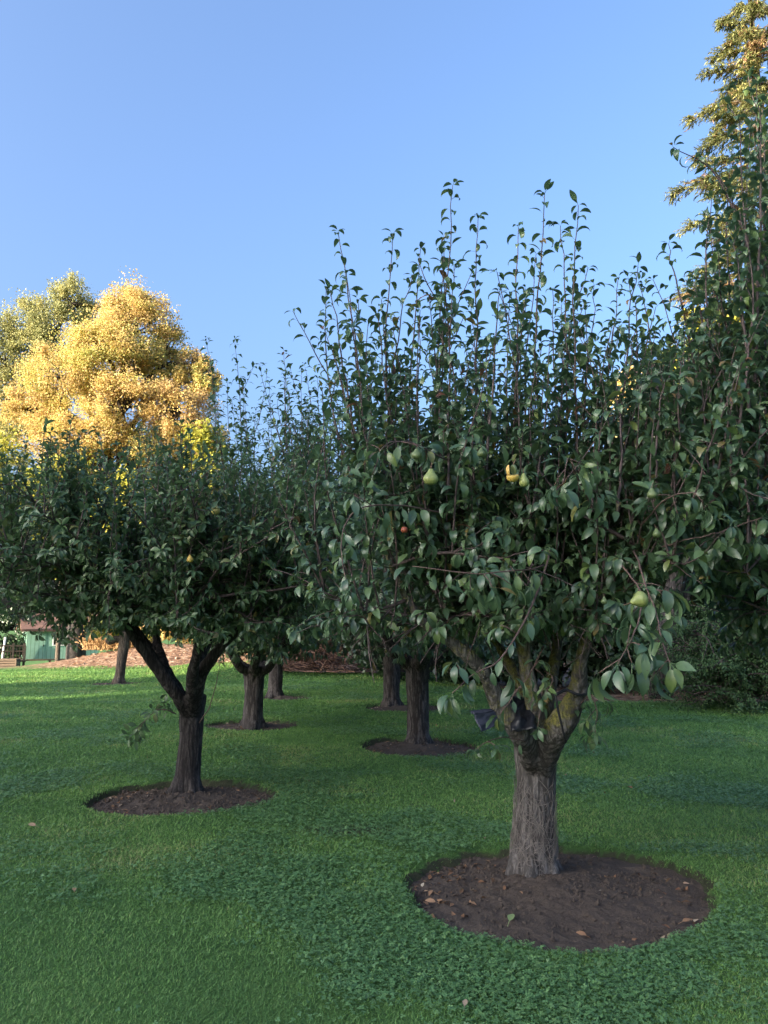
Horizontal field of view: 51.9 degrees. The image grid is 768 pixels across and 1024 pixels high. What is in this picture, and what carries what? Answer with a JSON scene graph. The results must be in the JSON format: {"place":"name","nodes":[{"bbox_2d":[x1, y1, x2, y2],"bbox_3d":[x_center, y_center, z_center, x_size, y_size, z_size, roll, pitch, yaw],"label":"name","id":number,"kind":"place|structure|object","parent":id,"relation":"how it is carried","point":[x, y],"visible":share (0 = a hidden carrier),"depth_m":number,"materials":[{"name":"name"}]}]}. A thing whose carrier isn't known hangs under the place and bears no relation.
{"place":"outdoors","nodes":[
{"label":"outdoors","id":0,"kind":"place"},
{"bbox_2d":[0,631,767,1023],"bbox_3d":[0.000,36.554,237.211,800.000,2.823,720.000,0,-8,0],"label":"lawn","id":1,"kind":"structure","parent":0,"point":[178,657],"depth_m":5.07,"materials":[{"name":"green plant"}]},
{"bbox_2d":[2,637,5,657],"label":"white post","id":2,"kind":"object","parent":1,"relation":"on","point":[4,643],"visible":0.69,"depth_m":55.16,"materials":[{"name":"paint"}]},
{"bbox_2d":[0,658,20,667],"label":"slatted planter","id":3,"kind":"object","parent":1,"relation":"on","point":[8,662],"visible":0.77,"depth_m":53.73,"materials":[{"name":"brown wood"}]},
{"bbox_2d":[0,607,35,658],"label":"bush","id":4,"kind":"object","parent":1,"relation":"on","point":[5,624],"visible":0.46,"depth_m":57.15,"materials":[{"name":"green plant"}]},
{"bbox_2d":[0,425,38,541],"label":"yellow tree","id":5,"kind":"object","parent":1,"relation":"on","point":[3,449],"visible":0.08,"depth_m":45.22,"materials":[{"name":"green plant"}]},
{"bbox_2d":[0,614,97,665],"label":"cabin","id":6,"kind":"object","parent":1,"relation":"on","point":[35,650],"visible":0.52,"depth_m":56.61,"materials":[{"name":"green wood"}]},
{"bbox_2d":[30,632,45,658],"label":"door","id":7,"kind":"structure","parent":6,"relation":"in","point":[37,650],"depth_m":56.51,"materials":[{"name":"green wood"}]},
{"bbox_2d":[52,636,66,645],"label":"window","id":8,"kind":"structure","parent":6,"relation":"in","point":[54,642],"depth_m":57.09,"materials":[{"name":"white paint"}]},
{"bbox_2d":[0,268,101,471],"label":"grey green tree","id":9,"kind":"object","parent":1,"relation":"on","point":[36,323],"visible":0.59,"depth_m":55.50,"materials":[{"name":"green plant"}]},
{"bbox_2d":[12,449,99,660],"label":"yellow tree","id":10,"kind":"object","parent":1,"relation":"on","point":[57,652],"visible":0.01,"depth_m":42.42,"materials":[{"name":"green plant"}]},
{"bbox_2d":[93,682,135,685],"bbox_3d":[-7.260,4.718,21.645,1.713,0.110,1.761,0,-8,0],"label":"soil bed","id":11,"kind":"object","parent":1,"relation":"on","point":[113,683],"visible":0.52,"depth_m":21.54,"materials":[{"name":"brown soil"}]},
{"bbox_2d":[77,567,141,683],"bbox_3d":[-7.062,2.960,22.089,2.638,3.824,3.643,0,-8,0],"label":"fruit tree","id":12,"kind":"object","parent":11,"relation":"on","point":[122,655],"visible":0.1,"depth_m":21.68,"materials":[{"name":"brown plant"}]},
{"bbox_2d":[0,266,229,659],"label":"golden tree","id":13,"kind":"object","parent":1,"relation":"on","point":[112,334],"visible":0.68,"depth_m":47.65,"materials":[{"name":"yellow plant"}]},
{"bbox_2d":[70,625,161,650],"bbox_3d":[-12.559,5.545,36.889,4.729,1.855,3.129,0,-8,0],"label":"straw heap","id":14,"kind":"object","parent":1,"relation":"on","point":[100,644],"visible":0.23,"depth_m":36.40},
{"bbox_2d":[90,461,152,554],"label":"yellow tree","id":15,"kind":"object","parent":1,"relation":"on","point":[122,476],"visible":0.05,"depth_m":41.45,"materials":[{"name":"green plant"}]},
{"bbox_2d":[160,629,192,643],"bbox_3d":[-9.823,6.168,39.580,3.231,2.478,3.346,0,-8,0],"label":"bush","id":16,"kind":"object","parent":1,"relation":"on","point":[170,637],"visible":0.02,"depth_m":39.39,"materials":[{"name":"yellow plant"}]},
{"bbox_2d":[89,786,273,815],"bbox_3d":[-1.837,2.643,7.275,1.700,0.109,1.586,0,-8,0],"label":"soil bed","id":17,"kind":"object","parent":1,"relation":"on","point":[190,804],"visible":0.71,"depth_m":7.09,"materials":[{"name":"brown soil"}]},
{"bbox_2d":[0,415,387,794],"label":"pear tree","id":18,"kind":"object","parent":17,"relation":"on","point":[226,586],"visible":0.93,"depth_m":6.59,"materials":[{"name":"green plant"}]},
{"bbox_2d":[187,554,192,562],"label":"pear","id":19,"kind":"object","parent":18,"relation":"attached to","point":[189,559],"visible":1,"depth_m":6.00,"materials":[{"name":"yellow food"}]},
{"bbox_2d":[211,499,219,514],"bbox_3d":[-1.297,-0.039,6.070,0.070,0.123,0.076,4,-15,-27],"label":"pear","id":20,"kind":"object","parent":18,"relation":"attached to","point":[216,509],"visible":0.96,"depth_m":6.04,"materials":[{"name":"green food"}]},
{"bbox_2d":[179,418,228,500],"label":"yellow tree","id":21,"kind":"object","parent":1,"relation":"on","point":[204,433],"visible":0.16,"depth_m":44.44,"materials":[{"name":"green plant"}]},
{"bbox_2d":[182,637,253,658],"bbox_3d":[-5.059,3.531,29.518,4.965,4.987,4.074,3,-9,-22],"label":"evergreen shrub","id":22,"kind":"object","parent":1,"relation":"on","point":[241,652],"depth_m":29.28,"materials":[{"name":"green plant"}]},
{"bbox_2d":[208,722,296,730],"bbox_3d":[-2.108,3.423,12.624,1.555,0.100,1.450,0,-8,0],"label":"soil bed","id":23,"kind":"object","parent":1,"relation":"on","point":[273,726],"visible":0.38,"depth_m":12.53,"materials":[{"name":"brown soil"}]},
{"bbox_2d":[128,336,394,730],"bbox_3d":[-2.032,0.460,12.865,4.593,6.211,4.774,-7,-11,41],"label":"pear tree","id":24,"kind":"object","parent":23,"relation":"on","point":[258,668],"visible":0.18,"depth_m":12.19,"materials":[{"name":"green plant"}]},
{"bbox_2d":[88,682,710,950],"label":"soil crumbs","id":25,"kind":"object","parent":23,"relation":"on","point":[532,901],"visible":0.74,"depth_m":4.86,"materials":[{"name":"brown soil"}]},
{"bbox_2d":[263,696,307,699],"bbox_3d":[-2.185,4.088,17.362,1.268,0.096,1.257,0,-8,0],"label":"soil bed","id":26,"kind":"object","parent":1,"relation":"on","point":[280,698],"visible":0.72,"depth_m":17.20,"materials":[{"name":"soil"}]},
{"bbox_2d":[243,628,320,698],"bbox_3d":[-2.460,1.821,18.061,5.040,5.058,4.424,0,-8,0],"label":"pear tree","id":27,"kind":"object","parent":26,"relation":"on","point":[275,681],"visible":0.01,"depth_m":17.62,"materials":[{"name":"brown plant"}]},
{"bbox_2d":[243,639,368,672],"bbox_3d":[-2.151,3.969,24.592,4.943,1.836,4.256,0,-8,0],"label":"twig heap","id":28,"kind":"object","parent":1,"relation":"on","point":[291,665],"visible":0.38,"depth_m":23.77,"materials":[{"name":"brown wood"}]},
{"bbox_2d":[317,557,380,654],"bbox_3d":[-0.670,2.396,25.693,4.235,5.089,4.138,-5,-9,30],"label":"evergreen shrub","id":29,"kind":"object","parent":1,"relation":"on","point":[343,644],"depth_m":24.57,"materials":[{"name":"green plant"}]},
{"bbox_2d":[285,640,438,674],"bbox_3d":[-0.368,4.110,24.099,5.977,1.485,3.827,0,-8,0],"label":"twig heap","id":30,"kind":"object","parent":1,"relation":"on","point":[353,667],"visible":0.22,"depth_m":23.58,"materials":[{"name":"brown wood"}]},
{"bbox_2d":[55,643,697,942],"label":"leaf litter","id":31,"kind":"object","parent":1,"relation":"on","point":[422,884],"visible":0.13,"depth_m":5.32,"materials":[{"name":"brown plant"}]},
{"bbox_2d":[0,674,767,1023],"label":"clover","id":32,"kind":"object","parent":1,"relation":"on","point":[528,988],"visible":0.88,"depth_m":4.44,"materials":[{"name":"green plant"}]},
{"bbox_2d":[462,999,467,1007],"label":"fallen leaf","id":33,"kind":"object","parent":32,"relation":"on","point":[464,1001],"visible":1,"depth_m":3.18,"materials":[{"name":"beige plant"}]},
{"bbox_2d":[369,705,437,711],"bbox_3d":[0.382,3.773,15.194,1.556,0.104,1.685,0,-8,0],"label":"soil bed","id":34,"kind":"object","parent":1,"relation":"on","point":[401,708],"visible":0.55,"depth_m":15.03,"materials":[{"name":"brown soil"}]},
{"bbox_2d":[318,458,410,706],"bbox_3d":[0.047,1.267,15.682,4.765,5.414,5.411,0,-8,0],"label":"pear tree","id":35,"kind":"object","parent":34,"relation":"on","point":[391,683],"visible":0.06,"depth_m":15.38,"materials":[{"name":"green plant"}]},
{"bbox_2d":[337,558,475,680],"bbox_3d":[1.380,2.391,22.423,4.851,5.232,3.976,-5,-9,30],"label":"evergreen shrub","id":36,"kind":"object","parent":1,"relation":"on","point":[378,664],"visible":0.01,"depth_m":21.96,"materials":[{"name":"green plant"}]},
{"bbox_2d":[365,741,473,756],"bbox_3d":[0.456,3.083,10.326,1.566,0.102,1.683,0,-8,0],"label":"soil bed","id":37,"kind":"object","parent":1,"relation":"on","point":[411,749],"visible":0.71,"depth_m":10.18,"materials":[{"name":"brown soil"}]},
{"bbox_2d":[248,341,540,744],"bbox_3d":[0.279,0.471,11.011,3.906,5.667,4.685,0,-8,0],"label":"pear tree","id":38,"kind":"object","parent":37,"relation":"on","point":[417,681],"visible":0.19,"depth_m":10.49,"materials":[{"name":"green plant"}]},
{"bbox_2d":[429,511,569,685],"bbox_3d":[3.139,2.236,21.872,4.540,5.443,3.802,0,-8,0],"label":"evergreen shrub","id":39,"kind":"object","parent":1,"relation":"on","point":[446,676],"depth_m":20.75,"materials":[{"name":"green plant"}]},
{"bbox_2d":[481,635,612,685],"bbox_3d":[4.654,2.248,20.843,4.521,5.370,3.683,0,-8,0],"label":"evergreen shrub","id":40,"kind":"object","parent":1,"relation":"on","point":[504,676],"visible":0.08,"depth_m":19.70,"materials":[{"name":"green plant"}]},
{"bbox_2d":[409,853,710,954],"bbox_3d":[1.062,2.264,4.689,1.912,0.106,1.886,0,-8,0],"label":"soil bed","id":41,"kind":"object","parent":1,"relation":"on","point":[618,910],"visible":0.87,"depth_m":4.49,"materials":[{"name":"brown soil"}]},
{"bbox_2d":[425,898,438,903],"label":"fallen leaf","id":42,"kind":"object","parent":41,"relation":"on","point":[431,900],"visible":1,"depth_m":4.48,"materials":[{"name":"plant"}]},
{"bbox_2d":[507,914,514,925],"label":"fallen leaf","id":43,"kind":"object","parent":41,"relation":"on","point":[510,916],"visible":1,"depth_m":4.23,"materials":[{"name":"green plant"}]},
{"bbox_2d":[261,178,767,877],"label":"pear tree","id":44,"kind":"object","parent":41,"relation":"on","point":[547,552],"visible":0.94,"depth_m":4.38,"materials":[{"name":"green plant"}]},
{"bbox_2d":[401,526,407,532],"bbox_3d":[0.100,0.080,3.827,0.035,0.042,0.033,4,-9,-27],"label":"apple","id":45,"kind":"object","parent":44,"relation":"hanging from","point":[404,529],"visible":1,"depth_m":3.81,"materials":[{"name":"red food"}]},
{"bbox_2d":[411,445,421,459],"bbox_3d":[0.160,-0.296,3.883,0.051,0.077,0.048,0,-8,3],"label":"pear","id":46,"kind":"object","parent":44,"relation":"attached to","point":[416,454],"visible":1,"depth_m":3.87,"materials":[{"name":"green food"}]},
{"bbox_2d":[423,462,437,484],"bbox_3d":[0.215,-0.178,3.611,0.066,0.108,0.066,-3,-8,40],"label":"pear","id":47,"kind":"object","parent":44,"relation":"attached to","point":[430,477],"visible":1,"depth_m":3.59,"materials":[{"name":"green food"}]},
{"bbox_2d":[477,444,484,456],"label":"pear","id":48,"kind":"object","parent":44,"relation":"attached to","point":[481,452],"visible":1,"depth_m":3.87,"materials":[{"name":"green food"}]},
{"bbox_2d":[470,696,537,731],"bbox_3d":[0.771,1.180,4.648,0.503,0.222,0.230,5,-10,-30],"label":"tarp","id":49,"kind":"object","parent":44,"relation":"attached to","point":[525,719],"visible":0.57,"depth_m":4.62,"materials":[{"name":"black plastic"}]},
{"bbox_2d":[506,459,518,481],"bbox_3d":[0.580,-0.188,3.563,0.059,0.106,0.051,0,-8,0],"label":"split pear","id":50,"kind":"object","parent":44,"relation":"attached to","point":[514,477],"visible":1,"depth_m":3.55,"materials":[{"name":"yellow food"}]},
{"bbox_2d":[519,469,528,486],"bbox_3d":[0.631,-0.156,3.556,0.046,0.087,0.051,-4,-2,-10],"label":"pear","id":51,"kind":"object","parent":44,"relation":"attached to","point":[524,481],"visible":1,"depth_m":3.54,"materials":[{"name":"green food"}]},
{"bbox_2d":[554,689,591,742],"bbox_3d":[1.121,1.179,4.566,0.322,0.312,0.102,4,-9,-28],"label":"strap","id":52,"kind":"object","parent":44,"relation":"attached to","point":[572,692],"visible":0.88,"depth_m":4.53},
{"bbox_2d":[601,594,606,603],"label":"pear","id":53,"kind":"object","parent":44,"relation":"attached to","point":[604,600],"visible":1,"depth_m":3.72,"materials":[{"name":"green food"}]},
{"bbox_2d":[623,591,647,606],"bbox_3d":[1.069,0.366,3.320,0.106,0.069,0.071,5,-10,-32],"label":"pear","id":54,"kind":"object","parent":44,"relation":"attached to","point":[639,599],"visible":1,"depth_m":3.31,"materials":[{"name":"green food"}]},
{"bbox_2d":[647,484,656,498],"bbox_3d":[1.292,-0.103,3.803,0.048,0.076,0.050,-4,-3,24],"label":"pear","id":55,"kind":"object","parent":44,"relation":"attached to","point":[652,493],"visible":1,"depth_m":3.79,"materials":[{"name":"green food"}]},
{"bbox_2d":[652,524,660,537],"bbox_3d":[1.306,0.091,3.779,0.040,0.067,0.045,0,-20,3],"label":"pear","id":56,"kind":"object","parent":44,"relation":"attached to","point":[656,533],"visible":1,"depth_m":3.76,"materials":[{"name":"green food"}]},
{"bbox_2d":[576,931,589,937],"bbox_3d":[1.029,2.181,4.070,0.079,0.026,0.021,-5,-9,29],"label":"fallen leaf","id":57,"kind":"object","parent":41,"relation":"on","point":[581,932],"visible":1,"depth_m":4.08,"materials":[{"name":"plant"}]},
{"bbox_2d":[610,365,641,444],"bbox_3d":[12.069,-0.039,36.211,5.630,13.749,4.970,0,-8,0],"label":"yellow tree","id":58,"kind":"object","parent":1,"relation":"on","point":[618,382],"depth_m":36.48,"materials":[{"name":"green plant"}]},
{"bbox_2d":[531,539,721,693],"bbox_3d":[5.805,1.734,19.349,4.856,5.450,3.531,0,-8,0],"label":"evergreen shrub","id":59,"kind":"object","parent":1,"relation":"on","point":[570,656],"visible":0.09,"depth_m":18.30,"materials":[{"name":"green plant"}]},
{"bbox_2d":[569,47,767,659],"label":"pear tree","id":60,"kind":"object","parent":1,"relation":"on","point":[742,585],"visible":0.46,"depth_m":4.75,"materials":[{"name":"green plant"}]},
{"bbox_2d":[601,539,766,690],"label":"evergreen shrub","id":61,"kind":"object","parent":1,"relation":"on","point":[691,618],"visible":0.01,"depth_m":18.82,"materials":[{"name":"green plant"}]},
{"bbox_2d":[602,595,767,720],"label":"arching bush","id":62,"kind":"object","parent":1,"relation":"on","point":[738,676],"visible":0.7,"depth_m":14.49,"materials":[{"name":"green plant"}]},
{"bbox_2d":[613,336,767,698],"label":"walnut tree","id":63,"kind":"object","parent":1,"relation":"on","point":[672,576],"visible":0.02,"depth_m":16.92,"materials":[{"name":"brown plant"}]},
{"bbox_2d":[662,299,751,383],"bbox_3d":[13.955,-1.319,34.440,5.441,15.777,4.632,0,-8,0],"label":"yellow tree","id":64,"kind":"object","parent":1,"relation":"on","point":[736,318],"visible":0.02,"depth_m":34.32,"materials":[{"name":"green plant"}]},
{"bbox_2d":[662,0,767,367],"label":"conifer","id":65,"kind":"object","parent":1,"relation":"on","point":[756,37],"visible":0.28,"depth_m":21.19,"materials":[{"name":"green plant"}]},
{"bbox_2d":[0,0,767,630],"label":"sky","id":66,"kind":"structure","parent":0,"point":[211,150],"materials":[{"name":"blue"}]}
]}

